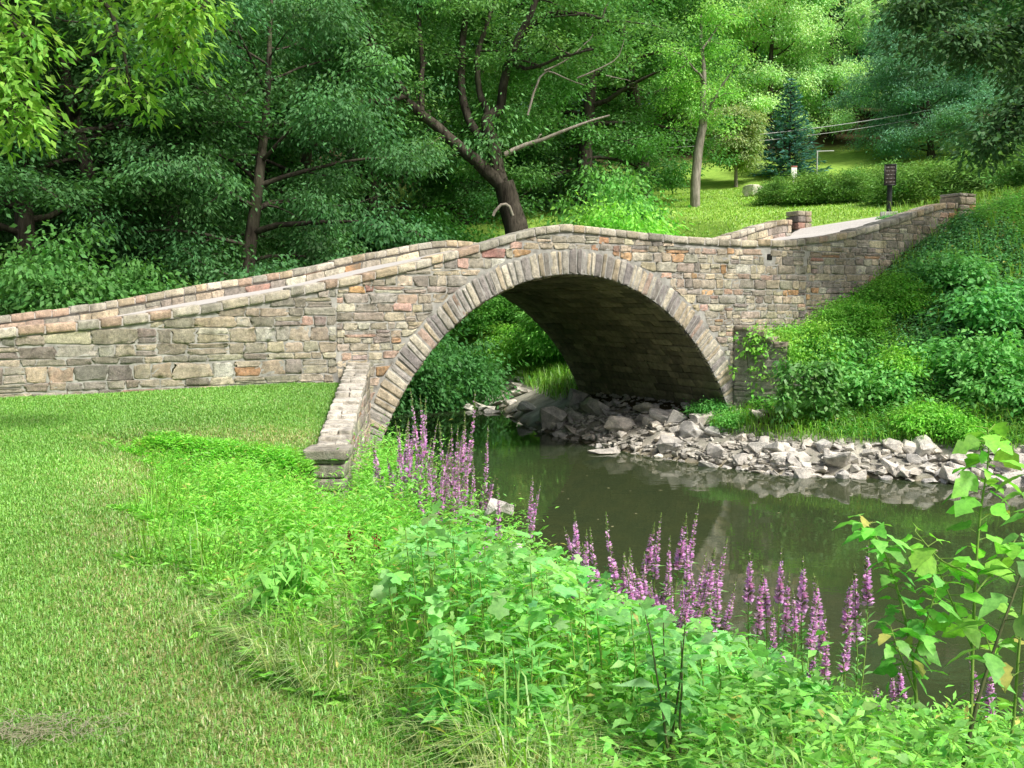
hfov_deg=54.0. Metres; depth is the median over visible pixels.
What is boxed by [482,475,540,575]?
purple flower plant
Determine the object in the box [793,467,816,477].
rock
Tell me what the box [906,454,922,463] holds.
rock
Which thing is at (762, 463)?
rock
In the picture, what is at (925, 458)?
rock
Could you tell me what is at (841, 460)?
rock
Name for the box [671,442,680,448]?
rock
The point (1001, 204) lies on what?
weeds
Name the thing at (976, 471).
rock
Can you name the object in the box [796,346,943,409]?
bank shrub
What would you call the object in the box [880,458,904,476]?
rock
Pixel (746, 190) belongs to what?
rock
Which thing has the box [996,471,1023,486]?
rock
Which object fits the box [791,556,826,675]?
purple flower plant
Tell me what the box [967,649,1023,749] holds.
purple flower plant
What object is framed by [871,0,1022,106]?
hill tree
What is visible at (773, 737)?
long grass
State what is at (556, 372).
bank grass
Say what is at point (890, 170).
park sign
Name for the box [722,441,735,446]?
rock
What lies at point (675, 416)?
rock
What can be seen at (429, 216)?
leafy shrub
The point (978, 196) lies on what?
long grass
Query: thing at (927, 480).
rock
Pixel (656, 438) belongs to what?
rock
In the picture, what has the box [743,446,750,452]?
rock
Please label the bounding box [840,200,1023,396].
ground cover
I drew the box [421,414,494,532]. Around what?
purple flower plant
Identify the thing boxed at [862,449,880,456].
rock
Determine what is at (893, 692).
purple flower plant
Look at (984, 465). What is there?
rock
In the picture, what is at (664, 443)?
rock
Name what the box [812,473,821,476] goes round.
rock
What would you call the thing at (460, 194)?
broadleaf tree
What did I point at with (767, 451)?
rock
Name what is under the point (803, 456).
rock
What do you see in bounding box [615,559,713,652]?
purple flower plant
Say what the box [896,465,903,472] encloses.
rock
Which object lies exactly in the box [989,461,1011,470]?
rock
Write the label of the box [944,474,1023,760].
sapling
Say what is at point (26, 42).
maple tree
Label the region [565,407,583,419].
rock
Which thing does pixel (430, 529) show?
vine leaves
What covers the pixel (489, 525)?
purple flower plant
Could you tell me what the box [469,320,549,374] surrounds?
leafy shrub
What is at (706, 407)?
bank shrub
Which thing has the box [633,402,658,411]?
rock
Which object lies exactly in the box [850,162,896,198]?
juniper bush
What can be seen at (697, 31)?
hill tree
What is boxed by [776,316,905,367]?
bank shrub
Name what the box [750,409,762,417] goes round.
rock
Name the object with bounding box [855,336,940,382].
bank shrub
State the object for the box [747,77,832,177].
spruce tree
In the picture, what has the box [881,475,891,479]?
rock
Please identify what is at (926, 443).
rock
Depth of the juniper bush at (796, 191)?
35.91 m
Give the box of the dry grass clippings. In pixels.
[0,699,144,750]
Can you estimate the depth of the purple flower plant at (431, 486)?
8.87 m
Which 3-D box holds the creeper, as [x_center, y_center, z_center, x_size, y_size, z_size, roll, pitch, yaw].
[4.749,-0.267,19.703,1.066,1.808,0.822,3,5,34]
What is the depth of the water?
13.30 m
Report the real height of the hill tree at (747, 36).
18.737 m
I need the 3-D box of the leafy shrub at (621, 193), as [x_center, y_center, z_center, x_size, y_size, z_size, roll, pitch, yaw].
[3.922,-5.317,34.756,6.704,5.512,6.126,3,6,36]
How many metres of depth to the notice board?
45.36 m
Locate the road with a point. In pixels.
(820, 230)
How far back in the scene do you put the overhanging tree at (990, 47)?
18.50 m
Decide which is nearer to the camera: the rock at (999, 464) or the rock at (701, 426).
the rock at (999, 464)
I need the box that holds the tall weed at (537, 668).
[476,617,571,733]
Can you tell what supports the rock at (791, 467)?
on the ground at (840, 157)
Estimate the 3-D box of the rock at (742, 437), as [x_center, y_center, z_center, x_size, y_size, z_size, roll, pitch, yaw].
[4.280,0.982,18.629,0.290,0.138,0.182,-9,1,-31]
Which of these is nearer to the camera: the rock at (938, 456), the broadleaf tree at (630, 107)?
the rock at (938, 456)
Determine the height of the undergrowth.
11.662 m
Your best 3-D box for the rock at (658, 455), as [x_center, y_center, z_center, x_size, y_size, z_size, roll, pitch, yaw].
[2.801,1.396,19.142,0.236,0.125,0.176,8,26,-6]
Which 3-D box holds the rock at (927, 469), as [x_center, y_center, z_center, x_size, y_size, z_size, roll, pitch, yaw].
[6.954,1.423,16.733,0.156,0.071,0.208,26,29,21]
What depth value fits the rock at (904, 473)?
16.64 m
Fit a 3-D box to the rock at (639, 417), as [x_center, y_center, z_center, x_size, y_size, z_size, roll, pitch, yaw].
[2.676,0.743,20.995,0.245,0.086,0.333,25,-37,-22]
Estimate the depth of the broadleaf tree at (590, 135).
43.28 m
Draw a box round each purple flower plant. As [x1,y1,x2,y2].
[364,427,407,509]
[371,414,437,517]
[394,421,463,527]
[406,389,475,532]
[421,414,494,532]
[426,452,473,532]
[481,515,512,550]
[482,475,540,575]
[564,510,591,574]
[580,543,626,602]
[586,512,672,604]
[605,503,706,632]
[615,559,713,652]
[629,538,735,652]
[676,562,722,650]
[738,551,775,650]
[766,589,819,677]
[770,548,805,659]
[776,647,786,689]
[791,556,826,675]
[811,611,851,700]
[836,541,874,707]
[873,665,908,714]
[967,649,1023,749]
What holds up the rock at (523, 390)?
on the ground at (840, 157)
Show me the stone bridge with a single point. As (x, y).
(636, 315)
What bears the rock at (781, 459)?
on the ground at (840, 157)
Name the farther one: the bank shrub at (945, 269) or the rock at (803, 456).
the bank shrub at (945, 269)
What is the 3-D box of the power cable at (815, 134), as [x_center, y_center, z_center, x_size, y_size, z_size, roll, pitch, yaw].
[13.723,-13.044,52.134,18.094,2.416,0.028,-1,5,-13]
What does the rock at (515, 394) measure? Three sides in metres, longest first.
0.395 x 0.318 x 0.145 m
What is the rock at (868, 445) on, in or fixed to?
on the ground at (840, 157)
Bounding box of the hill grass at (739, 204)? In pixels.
[485,178,936,360]
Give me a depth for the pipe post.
51.23 m
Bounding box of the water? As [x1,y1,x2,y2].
[380,400,1023,733]
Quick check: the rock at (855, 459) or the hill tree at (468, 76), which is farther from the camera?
the hill tree at (468, 76)
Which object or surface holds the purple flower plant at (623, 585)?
on the ground at (840, 157)
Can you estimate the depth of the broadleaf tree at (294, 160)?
42.52 m
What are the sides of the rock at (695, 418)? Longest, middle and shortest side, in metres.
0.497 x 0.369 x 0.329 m
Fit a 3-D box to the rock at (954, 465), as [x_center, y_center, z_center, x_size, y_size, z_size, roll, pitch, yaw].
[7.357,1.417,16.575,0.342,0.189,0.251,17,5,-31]
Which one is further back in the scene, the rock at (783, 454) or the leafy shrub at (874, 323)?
the leafy shrub at (874, 323)
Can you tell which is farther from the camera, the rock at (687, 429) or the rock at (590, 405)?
the rock at (590, 405)
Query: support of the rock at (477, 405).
in the water
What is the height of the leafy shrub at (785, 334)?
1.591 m
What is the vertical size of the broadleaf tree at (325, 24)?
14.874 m
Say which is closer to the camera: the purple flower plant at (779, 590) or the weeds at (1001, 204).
the purple flower plant at (779, 590)
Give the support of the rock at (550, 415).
on the rubble
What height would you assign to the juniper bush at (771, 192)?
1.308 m
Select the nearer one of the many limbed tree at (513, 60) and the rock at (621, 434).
the rock at (621, 434)
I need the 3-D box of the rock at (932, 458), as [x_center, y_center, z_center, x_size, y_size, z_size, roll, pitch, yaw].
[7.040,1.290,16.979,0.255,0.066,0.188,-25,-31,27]
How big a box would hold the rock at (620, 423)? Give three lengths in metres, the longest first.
0.666 x 0.496 x 0.353 m
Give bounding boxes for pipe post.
[816,150,833,174]
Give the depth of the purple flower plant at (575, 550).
6.99 m
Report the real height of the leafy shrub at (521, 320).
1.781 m
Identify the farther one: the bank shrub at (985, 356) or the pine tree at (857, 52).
the pine tree at (857, 52)
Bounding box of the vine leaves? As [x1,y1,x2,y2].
[370,499,836,735]
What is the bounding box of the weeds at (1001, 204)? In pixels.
[743,186,1023,443]
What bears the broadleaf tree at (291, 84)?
on the ground at (840, 157)
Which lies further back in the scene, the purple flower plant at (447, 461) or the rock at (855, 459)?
the rock at (855, 459)
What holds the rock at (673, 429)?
on the ground at (840, 157)
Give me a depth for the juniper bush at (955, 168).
30.94 m
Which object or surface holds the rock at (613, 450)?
on the ground at (840, 157)
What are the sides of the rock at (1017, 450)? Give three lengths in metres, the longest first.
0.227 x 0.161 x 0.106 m
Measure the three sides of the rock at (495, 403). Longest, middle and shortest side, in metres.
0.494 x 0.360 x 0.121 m
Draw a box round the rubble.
[526,392,1023,483]
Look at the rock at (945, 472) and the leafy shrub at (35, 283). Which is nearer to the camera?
the rock at (945, 472)
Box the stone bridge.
[0,193,975,503]
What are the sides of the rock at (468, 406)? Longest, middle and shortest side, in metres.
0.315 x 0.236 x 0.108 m
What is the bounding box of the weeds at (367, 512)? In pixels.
[107,414,680,613]
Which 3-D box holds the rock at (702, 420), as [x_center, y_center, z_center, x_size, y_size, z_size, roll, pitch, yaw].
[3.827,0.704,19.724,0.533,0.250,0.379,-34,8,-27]
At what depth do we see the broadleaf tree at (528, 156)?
43.67 m
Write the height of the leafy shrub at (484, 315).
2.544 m
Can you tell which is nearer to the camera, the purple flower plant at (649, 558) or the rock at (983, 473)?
the purple flower plant at (649, 558)
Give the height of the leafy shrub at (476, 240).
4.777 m
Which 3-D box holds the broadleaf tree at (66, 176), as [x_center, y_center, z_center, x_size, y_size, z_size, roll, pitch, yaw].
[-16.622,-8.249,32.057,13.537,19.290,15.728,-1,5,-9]
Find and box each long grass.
[99,439,1016,767]
[816,183,1023,440]
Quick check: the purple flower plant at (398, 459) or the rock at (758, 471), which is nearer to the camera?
the purple flower plant at (398, 459)
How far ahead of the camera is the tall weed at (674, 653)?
3.38 m
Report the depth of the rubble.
19.22 m
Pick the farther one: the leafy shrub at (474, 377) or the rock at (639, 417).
the leafy shrub at (474, 377)
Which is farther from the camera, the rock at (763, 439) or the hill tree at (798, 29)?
the hill tree at (798, 29)
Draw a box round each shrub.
[0,207,178,315]
[72,246,199,300]
[342,190,473,257]
[393,312,530,415]
[393,340,466,419]
[424,204,503,296]
[450,295,522,338]
[458,350,514,401]
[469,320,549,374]
[489,311,541,342]
[499,305,561,365]
[524,188,698,332]
[528,150,691,235]
[672,395,741,416]
[704,405,759,431]
[745,315,864,387]
[766,354,853,428]
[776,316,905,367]
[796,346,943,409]
[800,294,916,348]
[818,281,933,320]
[852,268,946,312]
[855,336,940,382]
[881,242,1016,292]
[882,317,1023,389]
[882,393,984,438]
[911,269,1023,340]
[915,407,995,450]
[929,358,1023,422]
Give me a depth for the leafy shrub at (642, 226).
29.88 m
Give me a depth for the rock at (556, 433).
22.17 m
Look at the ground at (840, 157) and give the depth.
16.58 m
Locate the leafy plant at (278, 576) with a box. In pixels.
[237,532,330,630]
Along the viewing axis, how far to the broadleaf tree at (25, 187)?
25.34 m
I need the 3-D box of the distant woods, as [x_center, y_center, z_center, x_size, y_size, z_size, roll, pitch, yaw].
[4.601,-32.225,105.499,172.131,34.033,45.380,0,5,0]
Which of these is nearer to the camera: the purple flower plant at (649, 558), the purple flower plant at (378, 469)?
the purple flower plant at (649, 558)
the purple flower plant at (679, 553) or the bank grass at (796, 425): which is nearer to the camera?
the purple flower plant at (679, 553)
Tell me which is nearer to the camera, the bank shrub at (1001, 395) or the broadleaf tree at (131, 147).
the bank shrub at (1001, 395)
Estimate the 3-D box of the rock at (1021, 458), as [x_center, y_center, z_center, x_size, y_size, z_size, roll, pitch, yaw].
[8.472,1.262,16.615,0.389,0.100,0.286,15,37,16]
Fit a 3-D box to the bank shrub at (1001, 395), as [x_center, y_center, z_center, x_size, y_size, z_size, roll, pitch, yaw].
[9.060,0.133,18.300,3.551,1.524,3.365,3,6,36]
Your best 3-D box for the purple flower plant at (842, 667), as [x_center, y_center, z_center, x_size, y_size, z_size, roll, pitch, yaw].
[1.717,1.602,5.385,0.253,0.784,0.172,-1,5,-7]
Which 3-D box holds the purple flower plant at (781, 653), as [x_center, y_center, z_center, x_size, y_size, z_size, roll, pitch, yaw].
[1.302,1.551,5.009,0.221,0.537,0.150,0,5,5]
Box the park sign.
[880,164,897,215]
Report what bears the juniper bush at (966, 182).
on the ground at (840, 157)
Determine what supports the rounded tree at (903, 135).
on the ground at (840, 157)
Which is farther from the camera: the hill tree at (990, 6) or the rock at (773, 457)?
the hill tree at (990, 6)
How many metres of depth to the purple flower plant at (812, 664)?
5.55 m
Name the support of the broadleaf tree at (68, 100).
on the ground at (840, 157)
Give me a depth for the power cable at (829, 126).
52.88 m
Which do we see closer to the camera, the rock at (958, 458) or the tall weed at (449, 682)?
the tall weed at (449, 682)
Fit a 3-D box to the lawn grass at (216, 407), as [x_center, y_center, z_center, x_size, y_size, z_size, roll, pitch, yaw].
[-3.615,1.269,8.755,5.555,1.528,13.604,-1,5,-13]
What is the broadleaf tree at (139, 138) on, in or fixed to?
on the ground at (840, 157)
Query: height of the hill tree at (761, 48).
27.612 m
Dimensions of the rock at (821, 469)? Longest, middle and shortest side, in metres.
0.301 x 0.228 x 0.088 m
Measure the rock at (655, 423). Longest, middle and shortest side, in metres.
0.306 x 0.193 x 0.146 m
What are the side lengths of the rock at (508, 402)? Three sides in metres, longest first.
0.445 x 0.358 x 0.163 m
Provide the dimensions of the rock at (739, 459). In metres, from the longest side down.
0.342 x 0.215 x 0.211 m
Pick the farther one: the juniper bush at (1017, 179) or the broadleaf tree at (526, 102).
the broadleaf tree at (526, 102)
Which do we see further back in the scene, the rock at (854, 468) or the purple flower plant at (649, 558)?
the rock at (854, 468)
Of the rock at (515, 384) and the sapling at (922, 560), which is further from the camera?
the rock at (515, 384)
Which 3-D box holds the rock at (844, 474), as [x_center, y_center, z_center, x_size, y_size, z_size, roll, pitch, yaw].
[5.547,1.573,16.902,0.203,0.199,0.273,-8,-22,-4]
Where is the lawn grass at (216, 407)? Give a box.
[0,382,488,767]
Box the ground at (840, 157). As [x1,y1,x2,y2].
[0,107,1023,767]
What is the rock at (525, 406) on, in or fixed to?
on the ground at (840, 157)
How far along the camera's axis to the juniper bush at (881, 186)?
32.63 m
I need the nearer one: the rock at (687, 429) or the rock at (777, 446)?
the rock at (777, 446)
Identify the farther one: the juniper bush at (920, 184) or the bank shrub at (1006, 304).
the juniper bush at (920, 184)
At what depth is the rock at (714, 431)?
19.09 m
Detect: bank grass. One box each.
[471,344,577,399]
[706,388,1023,449]
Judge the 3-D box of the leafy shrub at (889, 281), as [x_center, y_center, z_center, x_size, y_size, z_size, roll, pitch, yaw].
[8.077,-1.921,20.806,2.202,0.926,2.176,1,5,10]
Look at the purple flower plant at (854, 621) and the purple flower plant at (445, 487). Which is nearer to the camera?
the purple flower plant at (854, 621)
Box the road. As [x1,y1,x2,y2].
[118,216,881,315]
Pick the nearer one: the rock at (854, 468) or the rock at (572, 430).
the rock at (854, 468)
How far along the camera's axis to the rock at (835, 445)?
17.62 m
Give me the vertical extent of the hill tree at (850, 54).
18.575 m
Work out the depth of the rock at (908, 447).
17.26 m
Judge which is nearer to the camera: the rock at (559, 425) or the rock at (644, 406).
the rock at (644, 406)
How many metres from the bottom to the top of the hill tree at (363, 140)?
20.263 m
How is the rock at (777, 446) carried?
on the ground at (840, 157)
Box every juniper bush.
[746,176,794,205]
[770,167,845,205]
[794,164,880,203]
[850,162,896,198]
[855,158,948,205]
[874,153,981,203]
[922,144,1022,201]
[933,153,999,202]
[961,139,1023,198]
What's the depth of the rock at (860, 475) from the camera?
16.83 m
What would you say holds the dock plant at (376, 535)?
on the ground at (840, 157)
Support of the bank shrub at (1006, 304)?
on the ground at (840, 157)
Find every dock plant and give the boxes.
[331,533,380,595]
[346,525,362,568]
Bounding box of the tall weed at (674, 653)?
[635,610,712,761]
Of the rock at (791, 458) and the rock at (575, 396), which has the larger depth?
the rock at (575, 396)
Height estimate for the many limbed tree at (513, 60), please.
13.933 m
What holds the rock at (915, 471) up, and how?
on the ground at (840, 157)
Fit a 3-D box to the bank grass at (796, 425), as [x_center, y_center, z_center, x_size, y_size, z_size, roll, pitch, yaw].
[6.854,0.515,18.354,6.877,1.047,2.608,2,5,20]
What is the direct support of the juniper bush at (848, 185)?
on the ground at (840, 157)
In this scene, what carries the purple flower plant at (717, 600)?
on the ground at (840, 157)
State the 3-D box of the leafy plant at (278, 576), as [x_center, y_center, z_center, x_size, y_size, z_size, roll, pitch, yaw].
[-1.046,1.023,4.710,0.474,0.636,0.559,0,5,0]
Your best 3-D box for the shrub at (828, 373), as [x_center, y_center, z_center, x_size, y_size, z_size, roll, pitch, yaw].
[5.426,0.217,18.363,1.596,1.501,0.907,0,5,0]
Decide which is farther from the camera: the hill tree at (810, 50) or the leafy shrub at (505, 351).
the hill tree at (810, 50)
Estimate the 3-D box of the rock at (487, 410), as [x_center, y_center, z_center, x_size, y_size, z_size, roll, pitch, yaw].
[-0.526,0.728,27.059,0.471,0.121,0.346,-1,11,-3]
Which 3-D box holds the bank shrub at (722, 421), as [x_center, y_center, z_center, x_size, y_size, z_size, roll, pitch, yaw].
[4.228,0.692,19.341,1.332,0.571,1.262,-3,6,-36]
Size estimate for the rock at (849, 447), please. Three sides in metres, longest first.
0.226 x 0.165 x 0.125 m
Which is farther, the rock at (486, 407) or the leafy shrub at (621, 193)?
the leafy shrub at (621, 193)
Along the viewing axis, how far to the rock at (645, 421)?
20.61 m
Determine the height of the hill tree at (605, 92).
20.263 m
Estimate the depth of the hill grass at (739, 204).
35.49 m
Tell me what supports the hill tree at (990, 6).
on the ground at (840, 157)
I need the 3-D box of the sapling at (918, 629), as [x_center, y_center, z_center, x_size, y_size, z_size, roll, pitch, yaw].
[1.395,1.016,3.644,0.427,1.110,0.345,0,5,0]
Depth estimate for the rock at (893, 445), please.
17.35 m
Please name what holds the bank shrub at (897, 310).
on the ground at (840, 157)
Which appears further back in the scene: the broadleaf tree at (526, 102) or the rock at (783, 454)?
the broadleaf tree at (526, 102)
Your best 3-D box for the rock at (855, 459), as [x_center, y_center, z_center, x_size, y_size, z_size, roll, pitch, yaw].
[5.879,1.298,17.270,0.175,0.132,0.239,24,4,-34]
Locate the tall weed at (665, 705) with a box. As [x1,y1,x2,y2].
[616,604,713,763]
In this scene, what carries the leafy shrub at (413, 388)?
on the ground at (840, 157)
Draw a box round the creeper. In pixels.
[725,324,775,407]
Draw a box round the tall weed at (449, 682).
[408,627,489,730]
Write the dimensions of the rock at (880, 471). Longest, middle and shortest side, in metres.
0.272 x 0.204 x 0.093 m
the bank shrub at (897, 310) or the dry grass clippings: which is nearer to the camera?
the dry grass clippings
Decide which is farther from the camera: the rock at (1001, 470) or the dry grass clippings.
the rock at (1001, 470)
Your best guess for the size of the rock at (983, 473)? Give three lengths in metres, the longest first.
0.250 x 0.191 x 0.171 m
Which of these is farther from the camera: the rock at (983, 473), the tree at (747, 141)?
the tree at (747, 141)
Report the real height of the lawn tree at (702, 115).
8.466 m
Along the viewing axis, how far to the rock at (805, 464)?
17.21 m
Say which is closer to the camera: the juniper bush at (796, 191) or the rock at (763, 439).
the rock at (763, 439)
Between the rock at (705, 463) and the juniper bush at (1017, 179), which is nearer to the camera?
the rock at (705, 463)
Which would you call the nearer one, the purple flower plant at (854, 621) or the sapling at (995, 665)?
the sapling at (995, 665)
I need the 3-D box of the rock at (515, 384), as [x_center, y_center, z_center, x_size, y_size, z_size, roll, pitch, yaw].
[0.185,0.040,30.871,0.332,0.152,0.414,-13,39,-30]
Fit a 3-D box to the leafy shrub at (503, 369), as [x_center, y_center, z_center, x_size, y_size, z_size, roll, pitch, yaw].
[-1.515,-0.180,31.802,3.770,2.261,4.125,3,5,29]
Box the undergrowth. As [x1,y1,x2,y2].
[0,116,625,254]
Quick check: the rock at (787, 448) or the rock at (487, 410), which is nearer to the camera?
the rock at (787, 448)
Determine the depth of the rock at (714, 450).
18.32 m
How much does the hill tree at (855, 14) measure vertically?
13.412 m
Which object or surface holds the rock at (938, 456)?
on the ground at (840, 157)
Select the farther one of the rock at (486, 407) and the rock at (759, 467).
the rock at (486, 407)
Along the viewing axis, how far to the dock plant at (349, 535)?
6.50 m
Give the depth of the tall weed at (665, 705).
3.34 m
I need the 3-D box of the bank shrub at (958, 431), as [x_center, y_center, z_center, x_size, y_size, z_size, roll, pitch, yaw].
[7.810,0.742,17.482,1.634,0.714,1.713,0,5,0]
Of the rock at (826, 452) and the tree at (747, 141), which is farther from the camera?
the tree at (747, 141)
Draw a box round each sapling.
[833,513,965,744]
[901,422,1023,756]
[934,492,1023,767]
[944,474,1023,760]
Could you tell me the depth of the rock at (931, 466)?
16.78 m
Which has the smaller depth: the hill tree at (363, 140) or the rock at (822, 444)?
the rock at (822, 444)
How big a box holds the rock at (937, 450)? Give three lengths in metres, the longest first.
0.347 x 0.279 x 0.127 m
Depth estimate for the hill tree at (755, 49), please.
67.16 m
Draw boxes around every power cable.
[628,116,930,149]
[668,109,929,141]
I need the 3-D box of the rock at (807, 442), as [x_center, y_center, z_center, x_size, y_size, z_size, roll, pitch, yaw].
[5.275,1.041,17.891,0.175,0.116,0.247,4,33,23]
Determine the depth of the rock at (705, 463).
18.01 m
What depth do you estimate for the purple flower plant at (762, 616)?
6.17 m
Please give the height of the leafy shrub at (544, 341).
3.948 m
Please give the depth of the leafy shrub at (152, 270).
22.89 m
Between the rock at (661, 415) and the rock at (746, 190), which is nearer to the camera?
the rock at (661, 415)
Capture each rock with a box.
[463,403,473,409]
[475,402,485,407]
[478,406,495,409]
[484,408,500,412]
[484,498,513,516]
[489,401,502,405]
[503,399,516,404]
[511,382,522,387]
[511,390,520,396]
[517,386,531,393]
[517,400,535,412]
[539,406,566,429]
[551,430,566,436]
[556,421,565,428]
[564,424,576,433]
[565,388,587,406]
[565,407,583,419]
[579,397,609,414]
[587,447,620,453]
[603,416,634,431]
[617,431,626,437]
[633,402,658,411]
[634,414,643,422]
[642,416,652,424]
[649,408,668,423]
[649,420,660,427]
[654,433,674,441]
[654,453,662,457]
[655,434,683,453]
[666,410,687,423]
[670,425,677,432]
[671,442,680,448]
[679,421,702,438]
[689,413,704,422]
[694,411,716,424]
[698,422,704,429]
[698,460,718,467]
[704,426,719,436]
[705,442,727,457]
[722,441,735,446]
[732,453,748,465]
[735,433,746,440]
[742,184,761,196]
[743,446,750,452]
[747,442,767,452]
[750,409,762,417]
[750,470,765,472]
[754,464,765,470]
[757,436,768,442]
[758,461,770,465]
[762,441,789,451]
[763,449,773,456]
[769,454,778,461]
[770,450,795,462]
[775,456,786,463]
[784,445,794,451]
[787,451,801,466]
[788,465,799,470]
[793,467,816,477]
[794,451,811,461]
[800,461,811,467]
[803,437,812,446]
[812,466,827,472]
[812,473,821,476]
[815,439,831,451]
[822,448,832,455]
[822,474,834,477]
[823,451,850,467]
[831,443,841,448]
[836,470,848,478]
[844,443,854,450]
[849,469,866,479]
[850,454,860,463]
[850,465,860,471]
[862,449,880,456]
[864,443,871,448]
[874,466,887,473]
[875,467,885,474]
[878,456,891,460]
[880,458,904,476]
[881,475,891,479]
[882,438,903,453]
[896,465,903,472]
[897,469,911,477]
[902,439,915,453]
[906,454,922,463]
[909,467,920,474]
[913,435,936,456]
[920,462,937,470]
[921,478,937,482]
[922,454,928,463]
[924,465,934,472]
[925,456,936,461]
[932,443,942,453]
[935,454,946,460]
[938,466,960,483]
[948,462,968,469]
[950,452,972,466]
[970,461,988,468]
[971,465,982,479]
[981,468,992,478]
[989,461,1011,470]
[995,467,1012,474]
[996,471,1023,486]
[1014,448,1021,452]
[1015,452,1023,462]
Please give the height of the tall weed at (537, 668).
0.552 m
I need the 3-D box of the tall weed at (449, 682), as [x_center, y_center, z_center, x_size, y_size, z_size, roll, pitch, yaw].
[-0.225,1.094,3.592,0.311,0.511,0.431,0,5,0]
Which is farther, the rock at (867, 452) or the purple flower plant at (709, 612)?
the rock at (867, 452)
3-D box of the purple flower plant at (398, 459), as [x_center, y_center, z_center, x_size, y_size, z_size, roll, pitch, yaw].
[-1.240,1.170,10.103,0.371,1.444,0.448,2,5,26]
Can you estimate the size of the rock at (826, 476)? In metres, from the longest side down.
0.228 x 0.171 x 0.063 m
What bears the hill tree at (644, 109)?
on the ground at (840, 157)
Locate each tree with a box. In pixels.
[0,0,190,263]
[0,0,257,167]
[0,0,265,284]
[0,0,306,291]
[0,0,312,294]
[11,1,292,262]
[49,0,477,290]
[71,0,549,330]
[107,1,396,216]
[216,0,543,265]
[252,0,712,233]
[331,0,439,172]
[353,0,620,224]
[373,6,657,205]
[389,0,545,153]
[444,0,762,226]
[501,0,773,199]
[521,17,695,132]
[600,0,756,146]
[630,0,760,206]
[645,0,801,147]
[659,21,748,50]
[678,0,845,123]
[687,0,774,62]
[702,101,773,186]
[706,0,852,151]
[744,1,897,110]
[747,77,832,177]
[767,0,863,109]
[767,0,889,143]
[812,0,926,128]
[817,11,1016,161]
[819,0,982,115]
[847,0,1023,179]
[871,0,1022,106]
[934,0,1023,111]
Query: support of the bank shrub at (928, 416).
on the ground at (840, 157)
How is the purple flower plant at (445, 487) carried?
on the ground at (840, 157)
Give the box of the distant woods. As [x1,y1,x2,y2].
[120,0,1016,152]
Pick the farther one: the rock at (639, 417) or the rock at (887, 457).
the rock at (639, 417)
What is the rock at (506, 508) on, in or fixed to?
on the weeds at (367, 512)
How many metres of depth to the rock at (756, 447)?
17.92 m
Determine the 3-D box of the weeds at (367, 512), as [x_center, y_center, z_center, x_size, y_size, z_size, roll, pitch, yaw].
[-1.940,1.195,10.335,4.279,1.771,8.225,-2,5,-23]
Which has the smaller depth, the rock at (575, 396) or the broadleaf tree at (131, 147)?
the rock at (575, 396)

